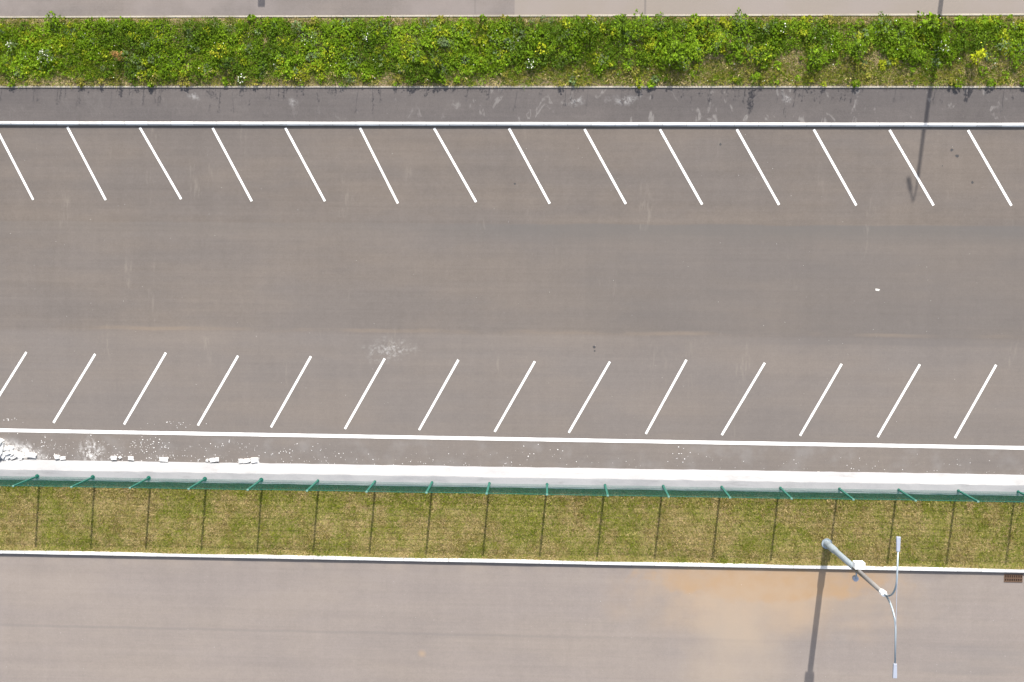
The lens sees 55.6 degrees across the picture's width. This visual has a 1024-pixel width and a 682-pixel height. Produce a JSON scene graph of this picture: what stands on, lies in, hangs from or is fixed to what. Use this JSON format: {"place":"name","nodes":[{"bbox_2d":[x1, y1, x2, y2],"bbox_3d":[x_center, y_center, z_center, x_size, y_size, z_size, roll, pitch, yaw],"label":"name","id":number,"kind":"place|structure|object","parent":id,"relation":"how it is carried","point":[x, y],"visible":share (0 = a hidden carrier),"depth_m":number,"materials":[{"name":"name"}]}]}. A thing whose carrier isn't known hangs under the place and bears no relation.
{"place":"outdoors","nodes":[
{"label":"outdoors","id":0,"kind":"place"},
{"bbox_2d":[0,125,1023,474],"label":"parking lot","id":1,"kind":"structure","parent":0,"point":[700,297],"depth_m":41.73,"materials":[{"name":"grey asphalt"}]},
{"bbox_2d":[27,452,36,457],"bbox_3d":[-21.319,5.080,43.063,0.444,0.100,0.231,9,95,1],"label":"concrete chunk","id":2,"kind":"object","parent":1,"relation":"on","point":[32,455],"visible":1,"depth_m":43.03,"materials":[{"name":"white concrete"}]},
{"bbox_2d":[159,457,167,461],"bbox_3d":[-15.367,5.233,42.852,0.438,0.084,0.231,1,94,2],"label":"concrete chunk","id":3,"kind":"object","parent":1,"relation":"on","point":[163,459],"visible":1,"depth_m":42.82,"materials":[{"name":"white concrete"}]},
{"bbox_2d":[250,458,258,462],"bbox_3d":[-11.319,5.274,42.694,0.403,0.094,0.279,1,94,2],"label":"concrete chunk","id":4,"kind":"object","parent":1,"relation":"on","point":[254,460],"visible":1,"depth_m":42.66,"materials":[{"name":"white concrete"}]},
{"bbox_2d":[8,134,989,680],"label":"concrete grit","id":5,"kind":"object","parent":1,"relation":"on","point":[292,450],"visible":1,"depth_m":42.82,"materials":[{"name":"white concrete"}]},
{"bbox_2d":[0,554,1023,681],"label":"road","id":6,"kind":"structure","parent":0,"point":[97,618],"depth_m":42.89,"materials":[{"name":"grey asphalt"}]},
{"bbox_2d":[1004,574,1022,581],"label":"drain grate","id":7,"kind":"object","parent":6,"relation":"in","point":[1013,577],"visible":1,"depth_m":41.83,"materials":[{"name":"metal"}]},
{"bbox_2d":[0,480,1023,569],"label":"lawn","id":8,"kind":"structure","parent":0,"point":[323,520],"depth_m":42.40,"materials":[{"name":"plant"}]},
{"bbox_2d":[821,536,900,677],"bbox_3d":[13.451,9.034,37.763,0.460,8.510,4.960,1,93,2],"label":"street lamp","id":9,"kind":"object","parent":8,"relation":"on","point":[857,566],"visible":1,"depth_m":36.23,"materials":[{"name":"metal"}]},
{"bbox_2d":[0,88,1023,122],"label":"pavement","id":10,"kind":"structure","parent":0,"point":[876,105],"depth_m":41.00,"materials":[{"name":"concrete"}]},
{"bbox_2d":[0,0,1023,15],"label":"road","id":11,"kind":"structure","parent":0,"point":[287,7],"depth_m":40.73,"materials":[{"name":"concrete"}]},
{"bbox_2d":[0,16,1023,85],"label":"verge","id":12,"kind":"structure","parent":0,"point":[543,83],"depth_m":40.77,"materials":[{"name":"plant"}]},
{"bbox_2d":[7,39,17,54],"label":"flowering plant","id":13,"kind":"object","parent":12,"relation":"on","point":[10,47],"visible":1,"depth_m":41.38,"materials":[{"name":"white plant"}]},
{"bbox_2d":[37,49,57,66],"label":"flowering plant","id":14,"kind":"object","parent":12,"relation":"on","point":[46,55],"visible":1,"depth_m":41.30,"materials":[{"name":"white plant"}]},
{"bbox_2d":[43,11,64,31],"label":"weed bush","id":15,"kind":"object","parent":12,"relation":"on","point":[52,20],"visible":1,"depth_m":41.18,"materials":[{"name":"green plant"}]},
{"bbox_2d":[110,50,125,60],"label":"dock plant","id":16,"kind":"object","parent":12,"relation":"on","point":[115,53],"visible":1,"depth_m":40.92,"materials":[{"name":"brown plant"}]},
{"bbox_2d":[210,43,230,57],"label":"flowering plant","id":17,"kind":"object","parent":12,"relation":"on","point":[218,48],"visible":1,"depth_m":41.05,"materials":[{"name":"yellow plant"}]},
{"bbox_2d":[218,55,237,70],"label":"weed bush","id":18,"kind":"object","parent":12,"relation":"on","point":[225,64],"visible":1,"depth_m":41.00,"materials":[{"name":"green plant"}]},
{"bbox_2d":[237,73,248,84],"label":"flowering plant","id":19,"kind":"object","parent":12,"relation":"on","point":[241,79],"visible":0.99,"depth_m":41.18,"materials":[{"name":"white plant"}]},
{"bbox_2d":[321,42,334,62],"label":"flowering plant","id":20,"kind":"object","parent":12,"relation":"on","point":[325,49],"visible":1,"depth_m":40.84,"materials":[{"name":"green plant"}]},
{"bbox_2d":[362,33,372,44],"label":"flowering plant","id":21,"kind":"object","parent":12,"relation":"on","point":[366,35],"visible":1,"depth_m":40.75,"materials":[{"name":"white plant"}]},
{"bbox_2d":[432,56,442,66],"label":"weed plant","id":22,"kind":"object","parent":12,"relation":"on","point":[437,60],"visible":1,"depth_m":40.50,"materials":[{"name":"green plant"}]},
{"bbox_2d":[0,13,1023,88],"bbox_3d":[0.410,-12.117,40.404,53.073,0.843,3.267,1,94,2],"label":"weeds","id":23,"kind":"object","parent":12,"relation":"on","point":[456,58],"visible":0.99,"depth_m":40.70,"materials":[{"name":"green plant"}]},
{"bbox_2d":[25,23,1021,81],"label":"wild flowers","id":24,"kind":"object","parent":12,"relation":"on","point":[533,37],"visible":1,"depth_m":40.44,"materials":[{"name":"white plant"}]},
{"bbox_2d":[525,58,533,69],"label":"flowering plant","id":25,"kind":"object","parent":12,"relation":"on","point":[529,65],"visible":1,"depth_m":40.56,"materials":[{"name":"white plant"}]},
{"bbox_2d":[534,42,548,55],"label":"flowering plant","id":26,"kind":"object","parent":12,"relation":"on","point":[542,50],"visible":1,"depth_m":40.44,"materials":[{"name":"yellow plant"}]},
{"bbox_2d":[575,19,601,49],"bbox_3d":[3.113,-12.878,40.222,1.324,0.922,0.924,45,95,-2],"label":"weed bush","id":27,"kind":"object","parent":12,"relation":"on","point":[586,32],"visible":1,"depth_m":40.12,"materials":[{"name":"green plant"}]},
{"bbox_2d":[608,14,634,43],"bbox_3d":[4.612,-13.081,40.157,1.054,0.903,1.056,44,95,-1],"label":"weed bush","id":28,"kind":"object","parent":12,"relation":"on","point":[625,28],"visible":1,"depth_m":40.10,"materials":[{"name":"green plant"}]},
{"bbox_2d":[635,77,644,88],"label":"flowering plant","id":29,"kind":"object","parent":12,"relation":"on","point":[638,87],"visible":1,"depth_m":40.56,"materials":[{"name":"yellow plant"}]},
{"bbox_2d":[631,9,657,40],"bbox_3d":[5.324,-13.160,40.098,1.154,0.953,1.267,-31,93,4],"label":"weed bush","id":30,"kind":"object","parent":12,"relation":"on","point":[637,25],"visible":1,"depth_m":40.01,"materials":[{"name":"green plant"}]},
{"bbox_2d":[647,11,671,34],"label":"weed bush","id":31,"kind":"object","parent":12,"relation":"on","point":[659,24],"visible":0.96,"depth_m":40.20,"materials":[{"name":"green plant"}]},
{"bbox_2d":[657,40,690,62],"bbox_3d":[6.740,-11.986,40.157,1.469,0.909,0.976,1,94,2],"label":"weed bush","id":32,"kind":"object","parent":12,"relation":"on","point":[674,56],"visible":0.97,"depth_m":40.06,"materials":[{"name":"green plant"}]},
{"bbox_2d":[691,16,721,36],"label":"weed bush","id":33,"kind":"object","parent":12,"relation":"on","point":[707,21],"visible":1,"depth_m":40.01,"materials":[{"name":"green plant"}]},
{"bbox_2d":[729,7,749,32],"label":"weed bush","id":34,"kind":"object","parent":12,"relation":"on","point":[738,17],"visible":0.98,"depth_m":40.02,"materials":[{"name":"green plant"}]},
{"bbox_2d":[749,71,760,83],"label":"weed plant","id":35,"kind":"object","parent":12,"relation":"on","point":[756,75],"visible":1,"depth_m":39.91,"materials":[{"name":"green plant"}]},
{"bbox_2d":[747,42,772,66],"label":"weed bush","id":36,"kind":"object","parent":12,"relation":"on","point":[759,50],"visible":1,"depth_m":40.00,"materials":[{"name":"green plant"}]},
{"bbox_2d":[779,20,789,34],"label":"flowering plant","id":37,"kind":"object","parent":12,"relation":"on","point":[787,26],"visible":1,"depth_m":39.98,"materials":[{"name":"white plant"}]},
{"bbox_2d":[801,44,828,74],"bbox_3d":[12.555,-11.642,39.959,1.028,0.908,1.019,-34,92,4],"label":"weed bush","id":38,"kind":"object","parent":12,"relation":"on","point":[819,56],"visible":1,"depth_m":39.95,"materials":[{"name":"green plant"}]},
{"bbox_2d":[842,37,867,62],"bbox_3d":[14.164,-11.995,39.862,1.088,0.922,1.070,1,94,2],"label":"weed bush","id":39,"kind":"object","parent":12,"relation":"on","point":[857,55],"visible":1,"depth_m":39.83,"materials":[{"name":"green plant"}]},
{"bbox_2d":[874,11,896,36],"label":"weed bush","id":40,"kind":"object","parent":12,"relation":"on","point":[880,21],"visible":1,"depth_m":39.84,"materials":[{"name":"green plant"}]},
{"bbox_2d":[897,36,920,63],"bbox_3d":[16.259,-11.944,39.824,1.087,0.847,1.052,26,95,0],"label":"weed bush","id":41,"kind":"object","parent":12,"relation":"on","point":[909,43],"visible":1,"depth_m":39.81,"materials":[{"name":"green plant"}]},
{"bbox_2d":[916,11,943,39],"bbox_3d":[17.126,-12.967,39.831,1.173,0.610,1.109,10,95,1],"label":"weed bush","id":42,"kind":"object","parent":12,"relation":"on","point":[926,22],"visible":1,"depth_m":39.77,"materials":[{"name":"green plant"}]},
{"bbox_2d":[934,40,949,54],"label":"flowering plant","id":43,"kind":"object","parent":12,"relation":"on","point":[945,44],"visible":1,"depth_m":39.87,"materials":[{"name":"white plant"}]},
{"bbox_2d":[970,42,994,64],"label":"weed plant","id":44,"kind":"object","parent":12,"relation":"on","point":[980,54],"visible":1,"depth_m":39.49,"materials":[{"name":"yellow plant"}]},
{"label":"ground","id":45,"kind":"structure","parent":0,"visible":0},
{"bbox_2d":[0,459,1023,495],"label":"concrete footing","id":46,"kind":"object","parent":45,"relation":"on","point":[627,479],"visible":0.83,"depth_m":42.09,"materials":[{"name":"white concrete"}]},
{"bbox_2d":[0,474,1023,502],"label":"fence","id":47,"kind":"object","parent":46,"relation":"on","point":[730,494],"visible":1,"depth_m":40.99,"materials":[{"name":"metal"}]},
{"bbox_2d":[0,121,1023,126],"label":"kerb","id":48,"kind":"structure","parent":45,"relation":"on","point":[523,124],"depth_m":41.05,"materials":[{"name":"concrete"}]},
{"bbox_2d":[0,550,1023,572],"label":"kerb","id":49,"kind":"structure","parent":45,"relation":"on","point":[511,561],"depth_m":42.52,"materials":[{"name":"concrete"}]},
{"bbox_2d":[0,86,1023,87],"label":"kerb","id":50,"kind":"structure","parent":45,"relation":"on","point":[510,87],"depth_m":40.92,"materials":[{"name":"concrete"}]},
{"bbox_2d":[0,14,1023,17],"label":"kerb","id":51,"kind":"structure","parent":45,"relation":"on","point":[495,15],"depth_m":40.73,"materials":[{"name":"concrete"}]}
]}

